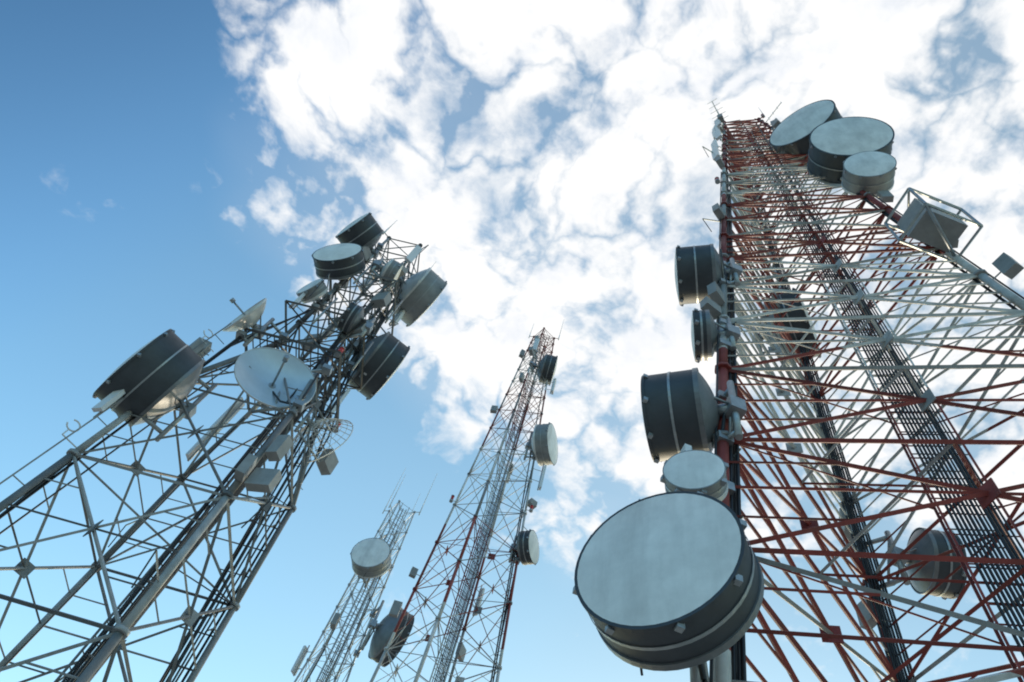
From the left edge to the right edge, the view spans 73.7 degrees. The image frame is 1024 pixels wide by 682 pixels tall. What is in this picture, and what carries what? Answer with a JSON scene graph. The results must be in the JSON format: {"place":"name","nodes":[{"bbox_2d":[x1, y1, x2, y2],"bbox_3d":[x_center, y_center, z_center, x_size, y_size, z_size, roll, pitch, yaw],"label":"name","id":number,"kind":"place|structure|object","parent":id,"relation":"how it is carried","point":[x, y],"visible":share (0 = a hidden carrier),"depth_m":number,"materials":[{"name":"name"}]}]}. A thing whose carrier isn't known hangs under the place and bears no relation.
{"place":"outdoors","nodes":[
{"label":"outdoors","id":0,"kind":"place"},
{"bbox_2d":[291,468,436,681],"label":"tower","id":1,"kind":"structure","parent":0,"point":[335,620],"depth_m":29.82,"materials":[{"name":"grey metal"}]},
{"bbox_2d":[306,538,390,681],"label":"dish","id":2,"kind":"object","parent":1,"relation":"attached to","point":[370,557],"visible":0.99,"depth_m":31.03,"materials":[{"name":"metal"}]},
{"bbox_2d":[353,600,414,666],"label":"dish","id":3,"kind":"object","parent":1,"relation":"attached to","point":[384,628],"visible":0.73,"depth_m":28.26,"materials":[{"name":"metal"}]},
{"bbox_2d":[370,321,563,681],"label":"tower","id":4,"kind":"structure","parent":0,"point":[461,650],"depth_m":29.20,"materials":[{"name":"metal"}]},
{"bbox_2d":[417,350,557,681],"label":"dish","id":5,"kind":"object","parent":4,"relation":"on","point":[547,365],"visible":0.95,"depth_m":41.60,"materials":[{"name":"metal"}]},
{"bbox_2d":[492,529,538,681],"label":"dish","id":6,"kind":"object","parent":4,"relation":"on","point":[526,548],"visible":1,"depth_m":28.94,"materials":[{"name":"metal"}]},
{"bbox_2d":[493,422,557,681],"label":"dish","id":7,"kind":"object","parent":4,"relation":"on","point":[543,443],"visible":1,"depth_m":35.00,"materials":[{"name":"metal"}]},
{"bbox_2d":[0,0,1023,681],"label":"sky","id":8,"kind":"structure","parent":0,"point":[164,163],"materials":[{"name":"blue"}]},
{"label":"ground","id":9,"kind":"structure","parent":0,"visible":0},
{"bbox_2d":[0,221,435,681],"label":"tower","id":10,"kind":"structure","parent":9,"relation":"on","point":[250,473],"depth_m":15.11,"materials":[{"name":"metal"}]},
{"bbox_2d":[0,329,217,515],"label":"dish","id":11,"kind":"object","parent":10,"relation":"attached to","point":[156,377],"visible":0.95,"depth_m":15.51,"materials":[{"name":"metal"}]},
{"bbox_2d":[1,298,288,516],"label":"dish","id":12,"kind":"object","parent":10,"relation":"attached to","point":[251,317],"visible":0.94,"depth_m":19.39,"materials":[{"name":"metal"}]},
{"bbox_2d":[1,278,332,517],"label":"dish","id":13,"kind":"object","parent":10,"relation":"attached to","point":[321,290],"visible":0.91,"depth_m":22.36,"materials":[{"name":"metal"}]},
{"bbox_2d":[0,243,365,518],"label":"dish","id":14,"kind":"object","parent":10,"relation":"attached to","point":[340,261],"visible":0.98,"depth_m":23.71,"materials":[{"name":"metal"}]},
{"bbox_2d":[0,212,383,517],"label":"dish","id":15,"kind":"object","parent":10,"relation":"attached to","point":[366,230],"visible":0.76,"depth_m":26.00,"materials":[{"name":"metal"}]},
{"bbox_2d":[234,347,332,418],"bbox_3d":[-6.994,4.125,11.804,2.505,15.736,1.328,1,-62,12],"label":"dish","id":16,"kind":"object","parent":10,"relation":"attached to","point":[260,373],"visible":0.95,"depth_m":17.85,"materials":[{"name":"metal"}]},
{"bbox_2d":[181,331,409,681],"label":"dish","id":17,"kind":"object","parent":10,"relation":"attached to","point":[385,354],"visible":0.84,"depth_m":22.67,"materials":[{"name":"metal"}]},
{"bbox_2d":[181,266,446,681],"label":"dish","id":18,"kind":"object","parent":10,"relation":"attached to","point":[421,292],"visible":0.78,"depth_m":26.84,"materials":[{"name":"metal"}]},
{"bbox_2d":[287,406,352,463],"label":"dish","id":19,"kind":"object","parent":10,"relation":"attached to","point":[307,419],"visible":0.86,"depth_m":19.59,"materials":[{"name":"white"}]},
{"bbox_2d":[302,301,375,396],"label":"dish","id":20,"kind":"object","parent":10,"relation":"attached to","point":[351,318],"visible":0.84,"depth_m":20.96,"materials":[{"name":"metal"}]},
{"bbox_2d":[302,258,403,398],"bbox_3d":[-6.060,2.753,15.344,2.295,23.479,1.083,-4,-63,15],"label":"antenna","id":21,"kind":"object","parent":10,"relation":"attached to","point":[391,268],"visible":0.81,"depth_m":24.66,"materials":[{"name":"metal"}]},
{"bbox_2d":[640,99,1023,681],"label":"tower","id":22,"kind":"structure","parent":9,"relation":"on","point":[722,301],"depth_m":12.90,"materials":[{"name":"metal"}]},
{"bbox_2d":[572,491,763,681],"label":"dish","id":23,"kind":"object","parent":22,"relation":"attached to","point":[669,581],"visible":1,"depth_m":6.32,"materials":[{"name":"metal"}]},
{"bbox_2d":[641,368,746,678],"bbox_3d":[1.999,3.440,6.746,1.579,11.098,1.478,-8,-64,16],"label":"dish","id":24,"kind":"object","parent":22,"relation":"attached to","point":[680,409],"visible":0.93,"depth_m":10.38,"materials":[{"name":"metal"}]},
{"bbox_2d":[660,450,734,500],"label":"dish","id":25,"kind":"object","parent":22,"relation":"attached to","point":[702,471],"visible":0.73,"depth_m":8.55,"materials":[{"name":"metal"}]},
{"bbox_2d":[674,244,742,676],"bbox_3d":[3.193,2.168,9.507,1.564,17.505,1.462,-5,-63,15],"label":"dish","id":26,"kind":"object","parent":22,"relation":"attached to","point":[698,270],"visible":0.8,"depth_m":15.89,"materials":[{"name":"metal"}]},
{"bbox_2d":[691,308,740,679],"bbox_3d":[2.694,2.816,7.945,1.016,14.016,1.196,-21,-68,22],"label":"dish","id":27,"kind":"object","parent":22,"relation":"attached to","point":[705,331],"visible":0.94,"depth_m":13.16,"materials":[{"name":"metal"}]},
{"bbox_2d":[753,288,903,681],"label":"dish","id":28,"kind":"object","parent":22,"relation":"attached to","point":[800,324],"visible":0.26,"depth_m":21.07,"materials":[{"name":"metal"}]},
{"bbox_2d":[769,100,1018,309],"bbox_3d":[9.788,-1.232,15.028,2.469,32.722,3.487,48,-63,-15],"label":"dish","id":29,"kind":"object","parent":22,"relation":"attached to","point":[790,134],"visible":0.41,"depth_m":27.08,"materials":[{"name":"metal"}]},
{"bbox_2d":[852,527,967,599],"bbox_3d":[7.024,7.442,9.018,2.185,13.112,1.440,-19,-67,21],"label":"dish","id":30,"kind":"object","parent":22,"relation":"attached to","point":[934,542],"visible":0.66,"depth_m":13.52,"materials":[{"name":"metal"}]},
{"bbox_2d":[807,117,1016,308],"bbox_3d":[9.421,-0.484,13.001,2.807,28.387,2.286,-3,-62,14],"label":"dish","id":31,"kind":"object","parent":22,"relation":"attached to","point":[834,144],"visible":0.7,"depth_m":23.09,"materials":[{"name":"metal"}]},
{"bbox_2d":[841,151,1011,306],"bbox_3d":[9.211,0.119,11.525,1.863,25.198,1.970,22,-59,0],"label":"dish","id":32,"kind":"object","parent":22,"relation":"attached to","point":[873,172],"visible":0.83,"depth_m":21.16,"materials":[{"name":"metal"}]},
{"bbox_2d":[884,187,982,262],"bbox_3d":[9.943,-3.038,16.641,1.422,2.769,1.098,22,-59,0],"label":"antenna","id":33,"kind":"object","parent":22,"relation":"attached to","point":[922,220],"visible":0.92,"depth_m":15.65,"materials":[{"name":"metal"}]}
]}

